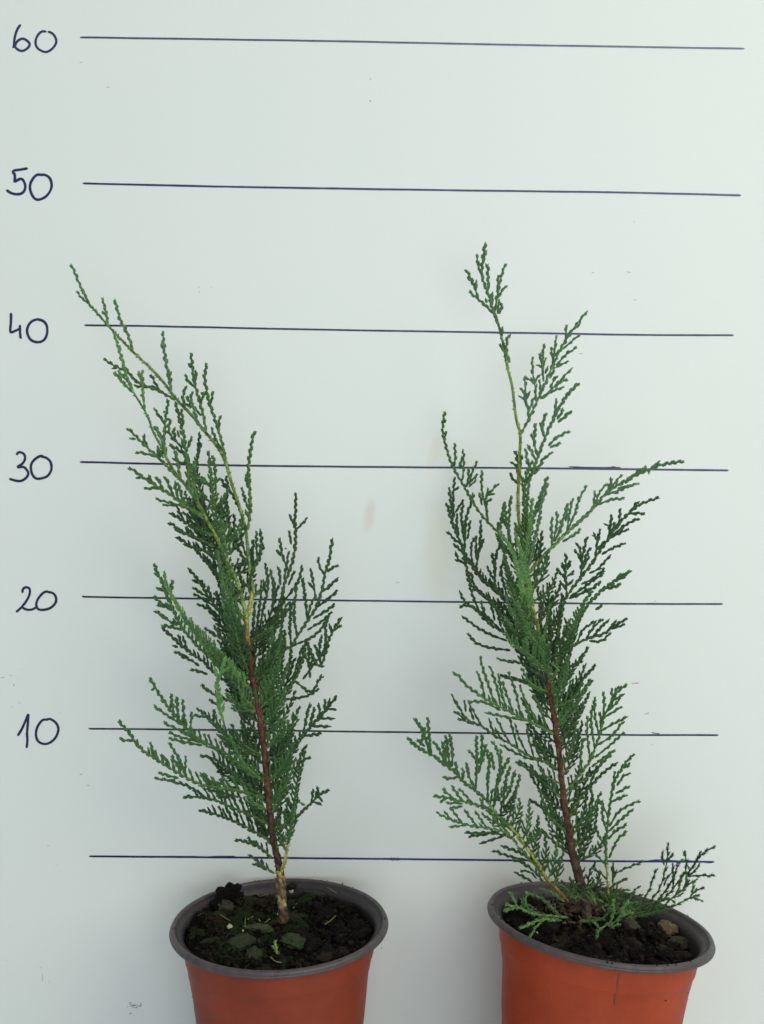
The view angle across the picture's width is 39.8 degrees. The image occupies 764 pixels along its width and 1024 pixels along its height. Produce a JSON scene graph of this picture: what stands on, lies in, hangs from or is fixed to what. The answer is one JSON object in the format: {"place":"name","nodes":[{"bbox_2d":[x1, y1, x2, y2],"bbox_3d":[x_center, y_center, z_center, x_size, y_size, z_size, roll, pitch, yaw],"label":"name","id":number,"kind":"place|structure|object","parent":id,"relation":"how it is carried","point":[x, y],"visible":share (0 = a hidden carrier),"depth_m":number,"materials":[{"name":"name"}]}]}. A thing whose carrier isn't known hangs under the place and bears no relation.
{"place":"outdoors","nodes":[
{"label":"outdoors","id":0,"kind":"place"},
{"label":"ground","id":1,"kind":"structure","parent":0,"visible":0},
{"bbox_2d":[169,878,388,1023],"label":"plant pot","id":2,"kind":"object","parent":1,"relation":"on","point":[321,977],"visible":0.94,"depth_m":0.69,"materials":[{"name":"orange plastic"}]},
{"bbox_2d":[69,264,342,923],"bbox_3d":[-0.117,0.061,0.699,0.182,0.445,0.077,1,5,-1],"label":"conifer seedling","id":3,"kind":"object","parent":2,"relation":"on","point":[233,659],"visible":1,"depth_m":0.70,"materials":[{"name":"green plant"}]},
{"bbox_2d":[209,882,243,910],"bbox_3d":[-0.114,0.281,0.773,0.030,0.017,0.009,-4,7,-44],"label":"soil clod","id":4,"kind":"object","parent":2,"relation":"on","point":[230,891],"visible":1,"depth_m":0.77,"materials":[{"name":"black soil"}]},
{"bbox_2d":[218,899,234,911],"bbox_3d":[-0.113,0.284,0.762,0.012,0.008,0.019,-1,6,-22],"label":"bark chip","id":5,"kind":"object","parent":2,"relation":"in","point":[230,906],"visible":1,"depth_m":0.76,"materials":[{"name":"grey"}]},
{"bbox_2d":[227,933,256,950],"bbox_3d":[-0.093,0.287,0.703,0.019,0.009,0.017,1,5,-1],"label":"bark chip","id":6,"kind":"object","parent":2,"relation":"on","point":[240,941],"visible":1,"depth_m":0.70,"materials":[{"name":"grey"}]},
{"bbox_2d":[246,945,262,959],"bbox_3d":[-0.083,0.290,0.691,0.012,0.008,0.019,1,5,-1],"label":"stone","id":7,"kind":"object","parent":2,"relation":"on","point":[254,951],"visible":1,"depth_m":0.69,"materials":[{"name":"grey stone"}]},
{"bbox_2d":[246,923,274,933],"bbox_3d":[-0.084,0.288,0.728,0.020,0.008,0.011,2,5,12],"label":"bark chip","id":8,"kind":"object","parent":2,"relation":"on","point":[265,928],"visible":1,"depth_m":0.72,"materials":[{"name":"grey"}]},
{"bbox_2d":[272,940,279,953],"bbox_3d":[-0.070,0.285,0.689,0.007,0.006,0.015,1,5,-1],"label":"fallen sprig","id":9,"kind":"object","parent":2,"relation":"on","point":[276,947],"visible":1,"depth_m":0.69,"materials":[{"name":"green plant"}]},
{"bbox_2d":[286,882,296,889],"bbox_3d":[-0.068,0.280,0.791,0.009,0.006,0.009,1,5,-1],"label":"soil clod","id":10,"kind":"object","parent":2,"relation":"in","point":[292,885],"visible":0.99,"depth_m":0.79,"materials":[{"name":"black soil"}]},
{"bbox_2d":[280,932,305,949],"bbox_3d":[-0.058,0.284,0.698,0.016,0.010,0.017,-4,7,-42],"label":"bark chip","id":11,"kind":"object","parent":2,"relation":"on","point":[293,940],"visible":1,"depth_m":0.69,"materials":[{"name":"green"}]},
{"bbox_2d":[301,890,325,896],"bbox_3d":[-0.051,0.287,0.786,0.019,0.011,0.012,3,6,21],"label":"bark chip","id":12,"kind":"object","parent":2,"relation":"on","point":[310,892],"visible":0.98,"depth_m":0.78,"materials":[{"name":"grey stone"}]},
{"bbox_2d":[0,0,763,1023],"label":"white board","id":13,"kind":"object","parent":1,"relation":"on","point":[284,220],"visible":0.91,"depth_m":0.78,"materials":[{"name":"paint"}]},
{"bbox_2d":[487,881,715,1023],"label":"plant pot","id":14,"kind":"object","parent":1,"relation":"on","point":[557,972],"visible":0.82,"depth_m":0.69,"materials":[{"name":"orange plastic"}]},
{"bbox_2d":[407,242,716,939],"bbox_3d":[0.125,0.054,0.696,0.202,0.459,0.090,2,5,13],"label":"conifer seedling","id":15,"kind":"object","parent":14,"relation":"in","point":[538,654],"visible":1,"depth_m":0.71,"materials":[{"name":"green plant"}]},
{"bbox_2d":[529,884,636,932],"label":"dead twigs","id":16,"kind":"object","parent":14,"relation":"in","point":[577,909],"visible":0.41,"depth_m":0.75,"materials":[{"name":"plant"}]},
{"bbox_2d":[620,917,640,931],"bbox_3d":[0.175,0.296,0.750,0.016,0.013,0.022,5,7,36],"label":"soil clod","id":17,"kind":"object","parent":14,"relation":"in","point":[632,923],"visible":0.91,"depth_m":0.75,"materials":[{"name":"grey stone"}]},
{"bbox_2d":[651,944,667,949],"bbox_3d":[0.188,0.298,0.720,0.014,0.008,0.012,3,6,25],"label":"stone","id":18,"kind":"object","parent":14,"relation":"in","point":[663,947],"visible":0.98,"depth_m":0.72,"materials":[{"name":"black stone"}]},
{"bbox_2d":[657,920,678,937],"bbox_3d":[0.203,0.298,0.753,0.015,0.011,0.013,1,5,-1],"label":"stone","id":19,"kind":"object","parent":14,"relation":"in","point":[668,928],"visible":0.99,"depth_m":0.75,"materials":[{"name":"brown stone"}]},
{"bbox_2d":[667,936,689,949],"bbox_3d":[0.207,0.301,0.737,0.018,0.007,0.015,1,5,-1],"label":"stone","id":20,"kind":"object","parent":14,"relation":"in","point":[683,941],"visible":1,"depth_m":0.73,"materials":[{"name":"grey stone"}]}
]}

